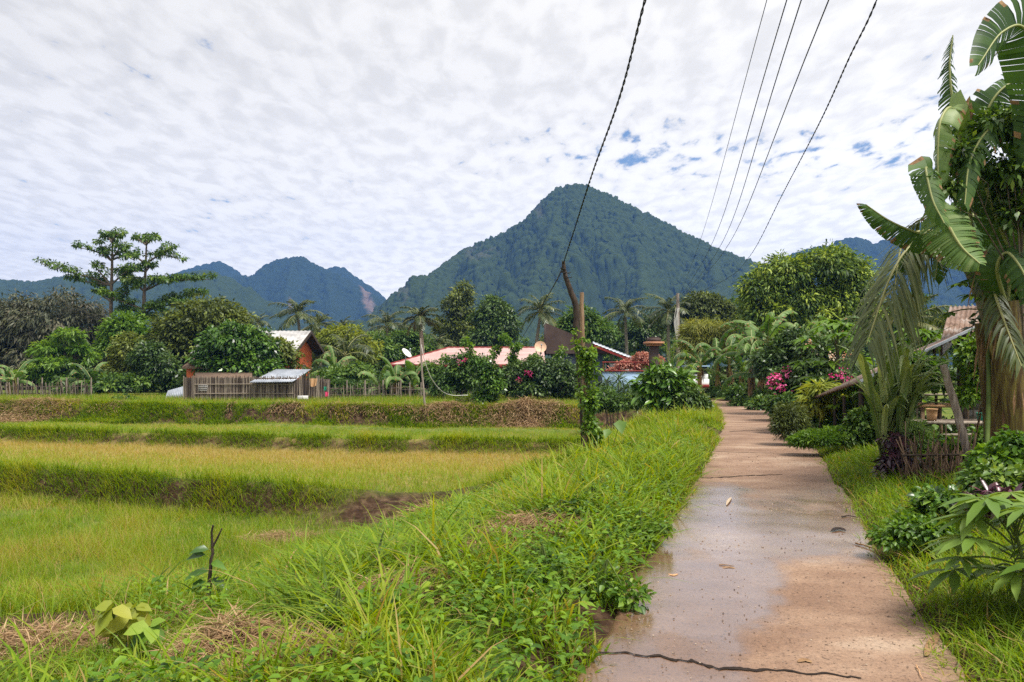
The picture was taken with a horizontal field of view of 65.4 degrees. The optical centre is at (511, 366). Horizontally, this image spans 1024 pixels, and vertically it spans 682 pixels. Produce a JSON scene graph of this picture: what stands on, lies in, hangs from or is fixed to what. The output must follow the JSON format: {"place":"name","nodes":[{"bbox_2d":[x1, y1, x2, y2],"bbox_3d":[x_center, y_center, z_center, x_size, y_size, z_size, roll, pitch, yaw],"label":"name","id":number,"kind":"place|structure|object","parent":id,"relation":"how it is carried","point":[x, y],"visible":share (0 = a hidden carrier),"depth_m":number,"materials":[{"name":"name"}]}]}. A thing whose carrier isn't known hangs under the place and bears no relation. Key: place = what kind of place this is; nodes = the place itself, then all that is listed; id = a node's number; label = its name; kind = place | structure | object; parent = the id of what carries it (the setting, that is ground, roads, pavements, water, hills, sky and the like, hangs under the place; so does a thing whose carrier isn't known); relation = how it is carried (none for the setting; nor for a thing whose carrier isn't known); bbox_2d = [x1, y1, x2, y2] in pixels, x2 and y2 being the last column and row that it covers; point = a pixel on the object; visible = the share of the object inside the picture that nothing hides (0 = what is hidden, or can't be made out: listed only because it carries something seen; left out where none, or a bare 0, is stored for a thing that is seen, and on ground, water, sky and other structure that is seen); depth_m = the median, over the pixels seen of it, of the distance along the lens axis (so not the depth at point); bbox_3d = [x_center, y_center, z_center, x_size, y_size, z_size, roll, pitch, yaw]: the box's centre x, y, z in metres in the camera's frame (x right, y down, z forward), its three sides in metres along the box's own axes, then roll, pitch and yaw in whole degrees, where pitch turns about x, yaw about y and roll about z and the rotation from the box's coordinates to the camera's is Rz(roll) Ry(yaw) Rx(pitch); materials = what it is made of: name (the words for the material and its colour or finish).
{"place":"outdoors","nodes":[
{"label":"outdoors","id":0,"kind":"place"},
{"bbox_2d":[0,270,312,331],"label":"hill","id":1,"kind":"structure","parent":0,"point":[248,298],"depth_m":990.28,"materials":[{"name":"green plant"}]},
{"bbox_2d":[231,256,384,331],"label":"mountain","id":2,"kind":"structure","parent":0,"point":[335,296],"depth_m":1425.21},
{"bbox_2d":[0,391,646,681],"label":"field grass","id":3,"kind":"structure","parent":0,"point":[36,589],"depth_m":16.07,"materials":[{"name":"green plant"}]},
{"bbox_2d":[0,367,1023,681],"bbox_3d":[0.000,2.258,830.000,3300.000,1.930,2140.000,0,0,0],"label":"ground","id":4,"kind":"structure","parent":0,"point":[366,505],"depth_m":17.46,"materials":[{"name":"green plant"}]},
{"bbox_2d":[0,394,87,422],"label":"hay heap","id":5,"kind":"object","parent":4,"relation":"on","point":[12,414],"visible":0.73,"depth_m":37.12,"materials":[{"name":"plant"}]},
{"bbox_2d":[0,377,91,396],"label":"bamboo fence","id":6,"kind":"object","parent":4,"relation":"on","point":[41,386],"visible":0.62,"depth_m":43.77,"materials":[{"name":"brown wood"}]},
{"bbox_2d":[11,326,103,385],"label":"feathery tree","id":7,"kind":"object","parent":4,"relation":"on","point":[54,362],"visible":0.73,"depth_m":50.45,"materials":[{"name":"green plant"}]},
{"bbox_2d":[0,285,116,388],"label":"mango tree","id":8,"kind":"object","parent":4,"relation":"on","point":[23,322],"visible":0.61,"depth_m":60.27,"materials":[{"name":"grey plant"}]},
{"bbox_2d":[0,603,182,679],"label":"hay heap","id":9,"kind":"object","parent":4,"relation":"on","point":[13,636],"visible":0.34,"depth_m":5.42,"materials":[{"name":"plant"}]},
{"bbox_2d":[51,369,167,394],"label":"vine thicket","id":10,"kind":"object","parent":4,"relation":"on","point":[127,381],"visible":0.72,"depth_m":47.59,"materials":[{"name":"green plant"}]},
{"bbox_2d":[89,310,156,366],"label":"leafy tree","id":11,"kind":"object","parent":4,"relation":"on","point":[112,325],"visible":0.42,"depth_m":55.22,"materials":[{"name":"green plant"}]},
{"bbox_2d":[31,226,216,322],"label":"tiered tree","id":12,"kind":"object","parent":4,"relation":"on","point":[127,277],"visible":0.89,"depth_m":58.76,"materials":[{"name":"green plant"}]},
{"bbox_2d":[101,329,154,392],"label":"leafy tree","id":13,"kind":"object","parent":4,"relation":"on","point":[124,345],"visible":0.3,"depth_m":52.36,"materials":[{"name":"green plant"}]},
{"bbox_2d":[87,600,174,668],"bbox_3d":[-2.411,1.800,5.195,0.606,0.637,0.731,0,0,-37],"label":"broadleaf weed","id":14,"kind":"object","parent":4,"relation":"on","point":[129,614],"visible":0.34,"depth_m":5.04,"materials":[{"name":"green plant"}]},
{"bbox_2d":[122,337,185,394],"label":"dark tree","id":15,"kind":"object","parent":4,"relation":"on","point":[155,359],"visible":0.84,"depth_m":48.37,"materials":[{"name":"green plant"}]},
{"bbox_2d":[124,293,260,391],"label":"leafy tree","id":16,"kind":"object","parent":4,"relation":"on","point":[180,328],"visible":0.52,"depth_m":52.72,"materials":[{"name":"green plant"}]},
{"bbox_2d":[184,525,232,603],"bbox_3d":[-2.527,1.732,6.631,0.400,0.809,0.126,0,0,0],"label":"sapling","id":17,"kind":"object","parent":4,"relation":"on","point":[197,552],"visible":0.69,"depth_m":6.66,"materials":[{"name":"green plant"}]},
{"bbox_2d":[113,596,351,681],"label":"hay heap","id":18,"kind":"object","parent":4,"relation":"on","point":[215,634],"visible":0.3,"depth_m":4.45,"materials":[{"name":"plant"}]},
{"bbox_2d":[184,318,283,376],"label":"jackfruit tree","id":19,"kind":"object","parent":4,"relation":"on","point":[233,343],"visible":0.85,"depth_m":45.58,"materials":[{"name":"green plant"}]},
{"bbox_2d":[183,369,329,400],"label":"bamboo shed","id":20,"kind":"structure","parent":4,"relation":"on","point":[286,383],"depth_m":40.49,"materials":[{"name":"wood"}]},
{"bbox_2d":[190,331,327,378],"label":"house","id":21,"kind":"structure","parent":4,"relation":"on","point":[310,347],"depth_m":56.95,"materials":[{"name":"orange paint"}]},
{"bbox_2d":[235,355,288,377],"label":"bush","id":22,"kind":"object","parent":4,"relation":"on","point":[264,367],"visible":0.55,"depth_m":45.31,"materials":[{"name":"green plant"}]},
{"bbox_2d":[0,398,563,422],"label":"cut straw","id":23,"kind":"object","parent":4,"relation":"on","point":[294,403],"visible":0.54,"depth_m":34.57,"materials":[{"name":"brown plant"}]},
{"bbox_2d":[196,613,370,681],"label":"hay heap","id":24,"kind":"object","parent":4,"relation":"on","point":[296,645],"visible":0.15,"depth_m":4.17,"materials":[{"name":"plant"}]},
{"bbox_2d":[268,334,304,368],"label":"leafy tree","id":25,"kind":"object","parent":4,"relation":"on","point":[288,351],"visible":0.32,"depth_m":48.76,"materials":[{"name":"green plant"}]},
{"bbox_2d":[268,299,326,334],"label":"coconut palm","id":26,"kind":"object","parent":4,"relation":"on","point":[296,310],"visible":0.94,"depth_m":71.64,"materials":[{"name":"green plant"}]},
{"bbox_2d":[0,397,628,522],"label":"bund grass","id":27,"kind":"structure","parent":4,"relation":"on","point":[117,417],"depth_m":25.51,"materials":[{"name":"green plant"}]},
{"bbox_2d":[299,588,359,640],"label":"leafy weed","id":28,"kind":"object","parent":4,"relation":"on","point":[338,593],"visible":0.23,"depth_m":4.60,"materials":[{"name":"green plant"}]},
{"bbox_2d":[310,360,375,382],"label":"leafy bush","id":29,"kind":"object","parent":4,"relation":"on","point":[349,371],"visible":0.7,"depth_m":45.53,"materials":[{"name":"green plant"}]},
{"bbox_2d":[312,326,379,381],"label":"coconut palm","id":30,"kind":"object","parent":4,"relation":"on","point":[344,344],"visible":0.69,"depth_m":61.93,"materials":[{"name":"green plant"}]},
{"bbox_2d":[312,323,383,367],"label":"leafy tree","id":31,"kind":"object","parent":4,"relation":"on","point":[325,336],"visible":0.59,"depth_m":65.15,"materials":[{"name":"green plant"}]},
{"bbox_2d":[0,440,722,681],"bbox_3d":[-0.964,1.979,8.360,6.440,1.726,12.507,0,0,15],"label":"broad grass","id":32,"kind":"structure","parent":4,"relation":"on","point":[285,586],"depth_m":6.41,"materials":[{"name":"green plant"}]},
{"bbox_2d":[0,394,729,681],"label":"verge grass","id":33,"kind":"structure","parent":4,"relation":"on","point":[684,422],"depth_m":4.95,"materials":[{"name":"green plant"}]},
{"bbox_2d":[51,433,710,681],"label":"verge weeds","id":34,"kind":"object","parent":4,"relation":"on","point":[507,672],"visible":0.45,"depth_m":4.57,"materials":[{"name":"green plant"}]},
{"bbox_2d":[362,329,402,376],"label":"leafy tree","id":35,"kind":"object","parent":4,"relation":"on","point":[389,352],"visible":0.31,"depth_m":69.17,"materials":[{"name":"green plant"}]},
{"bbox_2d":[357,356,431,396],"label":"banana plant","id":36,"kind":"object","parent":4,"relation":"on","point":[392,375],"visible":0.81,"depth_m":43.10,"materials":[{"name":"green plant"}]},
{"bbox_2d":[317,551,474,609],"bbox_3d":[-0.807,1.657,5.611,1.646,0.610,1.286,0,0,0],"label":"hay heap","id":37,"kind":"object","parent":4,"relation":"on","point":[428,577],"visible":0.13,"depth_m":5.56,"materials":[{"name":"plant"}]},
{"bbox_2d":[386,328,437,361],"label":"leafy tree","id":38,"kind":"object","parent":4,"relation":"on","point":[412,341],"visible":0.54,"depth_m":71.29,"materials":[{"name":"green plant"}]},
{"bbox_2d":[400,305,443,353],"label":"coconut palm","id":39,"kind":"object","parent":4,"relation":"on","point":[419,318],"visible":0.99,"depth_m":54.87,"materials":[{"name":"green plant"}]},
{"bbox_2d":[411,399,482,427],"bbox_3d":[-2.714,2.137,33.825,3.261,1.577,2.548,0,0,-36],"label":"hay heap","id":40,"kind":"object","parent":4,"relation":"on","point":[448,403],"visible":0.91,"depth_m":33.69,"materials":[{"name":"plant"}]},
{"bbox_2d":[430,278,477,348],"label":"leafy tree","id":41,"kind":"object","parent":4,"relation":"on","point":[456,326],"visible":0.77,"depth_m":79.26,"materials":[{"name":"green plant"}]},
{"bbox_2d":[425,349,492,396],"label":"flowering shrub","id":42,"kind":"object","parent":4,"relation":"on","point":[456,376],"visible":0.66,"depth_m":40.54,"materials":[{"name":"green plant"}]},
{"bbox_2d":[391,347,545,393],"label":"house","id":43,"kind":"structure","parent":4,"relation":"on","point":[501,357],"depth_m":51.79,"materials":[{"name":"red paint"}]},
{"bbox_2d":[1,357,956,394],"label":"undergrowth","id":44,"kind":"object","parent":4,"relation":"on","point":[182,374],"visible":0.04,"depth_m":48.83,"materials":[{"name":"green plant"}]},
{"bbox_2d":[467,352,507,404],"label":"column shrub","id":45,"kind":"object","parent":4,"relation":"on","point":[488,375],"visible":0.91,"depth_m":34.69,"materials":[{"name":"green plant"}]},
{"bbox_2d":[460,292,524,346],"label":"leafy tree","id":46,"kind":"object","parent":4,"relation":"on","point":[490,317],"visible":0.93,"depth_m":75.09,"materials":[{"name":"green plant"}]},
{"bbox_2d":[438,331,567,387],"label":"arching shrub","id":47,"kind":"object","parent":4,"relation":"on","point":[516,347],"visible":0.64,"depth_m":41.42,"materials":[{"name":"green plant"}]},
{"bbox_2d":[468,396,578,428],"bbox_3d":[0.539,2.074,33.373,4.995,1.876,3.256,0,0,0],"label":"hay heap","id":48,"kind":"object","parent":4,"relation":"on","point":[528,403],"visible":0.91,"depth_m":33.17,"materials":[{"name":"plant"}]},
{"bbox_2d":[442,506,613,549],"bbox_3d":[0.127,1.582,7.323,2.025,0.662,1.385,0,0,0],"label":"hay heap","id":49,"kind":"object","parent":4,"relation":"on","point":[526,521],"visible":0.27,"depth_m":7.21,"materials":[{"name":"plant"}]},
{"bbox_2d":[504,539,569,591],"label":"leafy weed","id":50,"kind":"object","parent":4,"relation":"on","point":[545,562],"visible":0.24,"depth_m":5.72,"materials":[{"name":"green plant"}]},
{"bbox_2d":[517,293,566,346],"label":"coconut palm","id":51,"kind":"object","parent":4,"relation":"on","point":[543,315],"visible":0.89,"depth_m":71.79,"materials":[{"name":"green plant"}]},
{"bbox_2d":[501,352,587,399],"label":"hedge","id":52,"kind":"object","parent":4,"relation":"on","point":[536,376],"visible":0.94,"depth_m":39.97,"materials":[{"name":"green plant"}]},
{"bbox_2d":[560,261,582,443],"bbox_3d":[1.274,-0.019,16.235,0.584,4.233,0.165,0,0,-2],"label":"log pole","id":53,"kind":"object","parent":4,"relation":"on","point":[575,304],"visible":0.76,"depth_m":16.20,"materials":[{"name":"brown wood"}]},
{"bbox_2d":[579,292,587,450],"bbox_3d":[1.430,0.336,15.749,0.200,3.584,0.116,0,0,0],"label":"wooden post","id":54,"kind":"object","parent":4,"relation":"on","point":[581,308],"visible":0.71,"depth_m":15.71,"materials":[{"name":"beige wood"}]},
{"bbox_2d":[570,323,604,456],"bbox_3d":[1.477,0.770,15.642,0.719,3.234,0.688,0,0,0],"label":"climbing vine","id":55,"kind":"object","parent":54,"relation":"attached to","point":[587,358],"visible":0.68,"depth_m":15.60,"materials":[{"name":"green plant"}]},
{"bbox_2d":[544,323,631,389],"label":"house","id":56,"kind":"structure","parent":4,"relation":"on","point":[555,338],"depth_m":53.00,"materials":[{"name":"brown paint"}]},
{"bbox_2d":[555,303,621,344],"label":"leafy tree","id":57,"kind":"object","parent":4,"relation":"on","point":[599,331],"visible":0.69,"depth_m":63.31,"materials":[{"name":"green plant"}]},
{"bbox_2d":[577,383,645,428],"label":"leafy bush","id":58,"kind":"object","parent":4,"relation":"on","point":[611,402],"visible":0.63,"depth_m":26.68,"materials":[{"name":"green plant"}]},
{"bbox_2d":[571,559,656,614],"bbox_3d":[0.653,1.520,5.453,0.594,0.439,0.471,0,0,34],"label":"leafy weed","id":59,"kind":"object","parent":4,"relation":"on","point":[616,596],"visible":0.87,"depth_m":5.41,"materials":[{"name":"green plant"}]},
{"bbox_2d":[601,297,650,357],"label":"coconut palm","id":60,"kind":"object","parent":4,"relation":"on","point":[626,312],"visible":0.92,"depth_m":77.88,"materials":[{"name":"green plant"}]},
{"bbox_2d":[611,310,666,369],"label":"leafy tree","id":61,"kind":"object","parent":4,"relation":"on","point":[637,336],"visible":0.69,"depth_m":81.20,"materials":[{"name":"green plant"}]},
{"bbox_2d":[607,509,675,548],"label":"leafy weed","id":62,"kind":"object","parent":4,"relation":"on","point":[669,529],"visible":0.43,"depth_m":7.28,"materials":[{"name":"green plant"}]},
{"bbox_2d":[625,358,703,415],"bbox_3d":[4.885,0.792,25.520,2.565,2.178,1.946,0,0,0],"label":"broadleaf shrub","id":63,"kind":"object","parent":4,"relation":"on","point":[663,383],"visible":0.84,"depth_m":25.17,"materials":[{"name":"green plant"}]},
{"bbox_2d":[639,293,698,361],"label":"coconut palm","id":64,"kind":"object","parent":4,"relation":"on","point":[668,307],"visible":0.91,"depth_m":73.84,"materials":[{"name":"green plant"}]},
{"bbox_2d":[665,384,714,412],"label":"round bush","id":65,"kind":"object","parent":4,"relation":"on","point":[695,396],"visible":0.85,"depth_m":24.73,"materials":[{"name":"green plant"}]},
{"bbox_2d":[661,290,739,363],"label":"leafy tree","id":66,"kind":"object","parent":4,"relation":"on","point":[706,304],"visible":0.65,"depth_m":74.01,"materials":[{"name":"green plant"}]},
{"bbox_2d":[673,316,739,365],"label":"bamboo clump","id":67,"kind":"object","parent":4,"relation":"on","point":[707,331],"visible":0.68,"depth_m":49.51,"materials":[{"name":"green plant"}]},
{"bbox_2d":[673,329,758,392],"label":"banana plant","id":68,"kind":"object","parent":4,"relation":"on","point":[738,366],"visible":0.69,"depth_m":40.01,"materials":[{"name":"green plant"}]},
{"bbox_2d":[703,371,772,415],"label":"undergrowth","id":69,"kind":"object","parent":4,"relation":"on","point":[737,395],"visible":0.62,"depth_m":34.60,"materials":[{"name":"green plant"}]},
{"bbox_2d":[714,310,797,397],"bbox_3d":[10.540,-0.272,33.067,3.843,4.160,3.713,0,0,0],"label":"banana plant","id":70,"kind":"object","parent":4,"relation":"on","point":[749,341],"visible":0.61,"depth_m":32.98,"materials":[{"name":"green plant"}]},
{"bbox_2d":[743,324,824,381],"bbox_3d":[9.514,0.156,26.976,3.340,3.149,2.026,0,0,0],"label":"dark tree","id":71,"kind":"object","parent":4,"relation":"on","point":[777,353],"visible":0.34,"depth_m":26.75,"materials":[{"name":"green plant"}]},
{"bbox_2d":[763,362,804,405],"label":"bougainvillea","id":72,"kind":"object","parent":4,"relation":"on","point":[777,382],"visible":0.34,"depth_m":23.71,"materials":[{"name":"pink plant"}]},
{"bbox_2d":[766,399,816,442],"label":"wispy shrub","id":73,"kind":"object","parent":4,"relation":"on","point":[785,421],"visible":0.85,"depth_m":16.45,"materials":[{"name":"green plant"}]},
{"bbox_2d":[728,239,890,337],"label":"mango tree","id":74,"kind":"object","parent":4,"relation":"on","point":[778,286],"visible":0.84,"depth_m":46.97,"materials":[{"name":"green plant"}]},
{"bbox_2d":[783,424,853,449],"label":"weed clump","id":75,"kind":"object","parent":4,"relation":"on","point":[813,438],"visible":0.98,"depth_m":14.44,"materials":[{"name":"green plant"}]},
{"bbox_2d":[793,377,849,428],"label":"rosette shrub","id":76,"kind":"object","parent":4,"relation":"on","point":[817,406],"visible":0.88,"depth_m":17.43,"materials":[{"name":"green plant"}]},
{"bbox_2d":[781,330,865,390],"bbox_3d":[9.197,0.274,23.410,2.378,2.692,1.716,0,0,0],"label":"flowering shrub","id":77,"kind":"object","parent":4,"relation":"on","point":[800,369],"visible":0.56,"depth_m":23.18,"materials":[{"name":"green plant"}]},
{"bbox_2d":[785,319,876,427],"bbox_3d":[8.087,0.227,19.966,2.926,2.866,2.570,0,0,0],"label":"papaya tree","id":78,"kind":"object","parent":4,"relation":"on","point":[833,324],"visible":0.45,"depth_m":19.96,"materials":[{"name":"green plant"}]},
{"bbox_2d":[834,405,877,448],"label":"leafy bush","id":79,"kind":"object","parent":4,"relation":"on","point":[859,423],"visible":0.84,"depth_m":14.44,"materials":[{"name":"green plant"}]},
{"bbox_2d":[831,310,957,473],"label":"cane grass","id":80,"kind":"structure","parent":4,"relation":"on","point":[895,411],"depth_m":10.91,"materials":[{"name":"green plant"}]},
{"bbox_2d":[814,305,978,431],"bbox_3d":[9.522,0.099,16.581,6.343,3.240,4.062,0,0,0],"label":"open hut","id":81,"kind":"object","parent":4,"relation":"on","point":[950,334],"visible":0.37,"depth_m":16.41,"materials":[{"name":"metal"}]},
{"bbox_2d":[870,430,930,480],"bbox_3d":[5.302,1.323,10.879,0.811,0.927,0.705,0,0,27],"label":"cordyline","id":82,"kind":"object","parent":4,"relation":"on","point":[891,445],"visible":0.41,"depth_m":10.81,"materials":[{"name":"purple plant"}]},
{"bbox_2d":[858,294,961,363],"bbox_3d":[16.985,-0.735,33.978,4.396,4.715,3.869,0,0,0],"label":"coconut palm","id":83,"kind":"object","parent":4,"relation":"on","point":[929,327],"visible":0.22,"depth_m":33.78,"materials":[{"name":"green plant"}]},
{"bbox_2d":[865,507,975,558],"bbox_3d":[3.485,1.471,6.787,0.970,0.530,0.571,0,0,0],"label":"bush","id":84,"kind":"object","parent":4,"relation":"on","point":[902,531],"visible":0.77,"depth_m":6.71,"materials":[{"name":"green plant"}]},
{"bbox_2d":[887,328,956,425],"bbox_3d":[9.633,0.563,19.086,2.059,2.995,2.273,0,0,-16],"label":"papaya tree","id":85,"kind":"object","parent":4,"relation":"on","point":[931,334],"visible":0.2,"depth_m":18.89,"materials":[{"name":"green plant"}]},
{"bbox_2d":[886,348,961,418],"bbox_3d":[7.237,0.631,14.172,1.425,1.941,0.785,0,0,0],"label":"leafy bush","id":86,"kind":"object","parent":4,"relation":"on","point":[934,363],"visible":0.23,"depth_m":14.05,"materials":[{"name":"green plant"}]},
{"bbox_2d":[881,421,976,485],"bbox_3d":[5.399,1.179,10.178,1.203,0.906,0.726,0,0,0],"label":"stick fence","id":87,"kind":"object","parent":4,"relation":"on","point":[946,466],"visible":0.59,"depth_m":10.20,"materials":[{"name":"brown wood"}]},
{"bbox_2d":[835,189,1023,396],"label":"banana leaves","id":88,"kind":"object","parent":4,"relation":"on","point":[878,345],"visible":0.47,"depth_m":10.14,"materials":[{"name":"green plant"}]},
{"bbox_2d":[894,483,974,522],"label":"leafy bush","id":89,"kind":"object","parent":4,"relation":"on","point":[921,500],"visible":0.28,"depth_m":7.93,"materials":[{"name":"green plant"}]},
{"bbox_2d":[856,0,1023,443],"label":"banana plant","id":90,"kind":"object","parent":4,"relation":"on","point":[962,243],"visible":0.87,"depth_m":9.51,"materials":[{"name":"green plant"}]},
{"bbox_2d":[940,364,970,460],"bbox_3d":[5.790,0.796,10.295,0.530,1.648,0.119,0,0,0],"label":"fence post","id":91,"kind":"object","parent":4,"relation":"on","point":[957,412],"visible":0.63,"depth_m":10.25,"materials":[{"name":"grey wood"}]},
{"bbox_2d":[949,331,980,431],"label":"leafy bush","id":92,"kind":"object","parent":4,"relation":"on","point":[963,351],"visible":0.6,"depth_m":13.73,"materials":[{"name":"green plant"}]},
{"bbox_2d":[909,491,1023,624],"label":"cassava plant","id":93,"kind":"object","parent":4,"relation":"on","point":[998,504],"visible":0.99,"depth_m":4.95,"materials":[{"name":"green plant"}]},
{"bbox_2d":[929,278,1019,442],"bbox_3d":[6.279,0.211,10.477,1.154,2.805,1.422,0,0,0],"label":"papaya tree","id":94,"kind":"object","parent":4,"relation":"on","point":[988,384],"visible":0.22,"depth_m":10.28,"materials":[{"name":"green plant"}]},
{"bbox_2d":[934,100,1023,344],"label":"leafy tree","id":95,"kind":"object","parent":4,"relation":"on","point":[1009,210],"visible":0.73,"depth_m":9.48,"materials":[{"name":"green plant"}]},
{"bbox_2d":[953,457,1023,531],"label":"leafy bush","id":96,"kind":"object","parent":4,"relation":"on","point":[1012,475],"visible":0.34,"depth_m":7.34,"materials":[{"name":"green plant"}]},
{"bbox_2d":[954,424,1023,486],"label":"leafy bush","id":97,"kind":"object","parent":4,"relation":"on","point":[1008,446],"visible":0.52,"depth_m":8.71,"materials":[{"name":"green plant"}]},
{"bbox_2d":[0,0,1023,299],"label":"sky","id":98,"kind":"structure","parent":0,"point":[380,141],"materials":[{"name":"white"}]},
{"bbox_2d":[322,183,875,367],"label":"mountain","id":99,"kind":"structure","parent":0,"point":[621,250],"depth_m":859.23,"materials":[{"name":"green plant"}]},
{"bbox_2d":[574,400,966,681],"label":"concrete path","id":100,"kind":"structure","parent":0,"point":[860,611],"depth_m":5.76,"materials":[{"name":"beige concrete"}]},
{"bbox_2d":[588,448,942,681],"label":"road grit","id":101,"kind":"object","parent":100,"relation":"on","point":[764,557],"visible":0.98,"depth_m":6.39,"materials":[{"name":"grey gravel"}]},
{"bbox_2d":[789,222,975,365],"bbox_3d":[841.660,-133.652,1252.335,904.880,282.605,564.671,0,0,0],"label":"mountain","id":102,"kind":"structure","parent":0,"point":[875,250],"depth_m":1306.59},
{"bbox_2d":[814,415,1023,681],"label":"verge grass","id":103,"kind":"structure","parent":0,"point":[897,489],"depth_m":5.73,"materials":[{"name":"green plant"}]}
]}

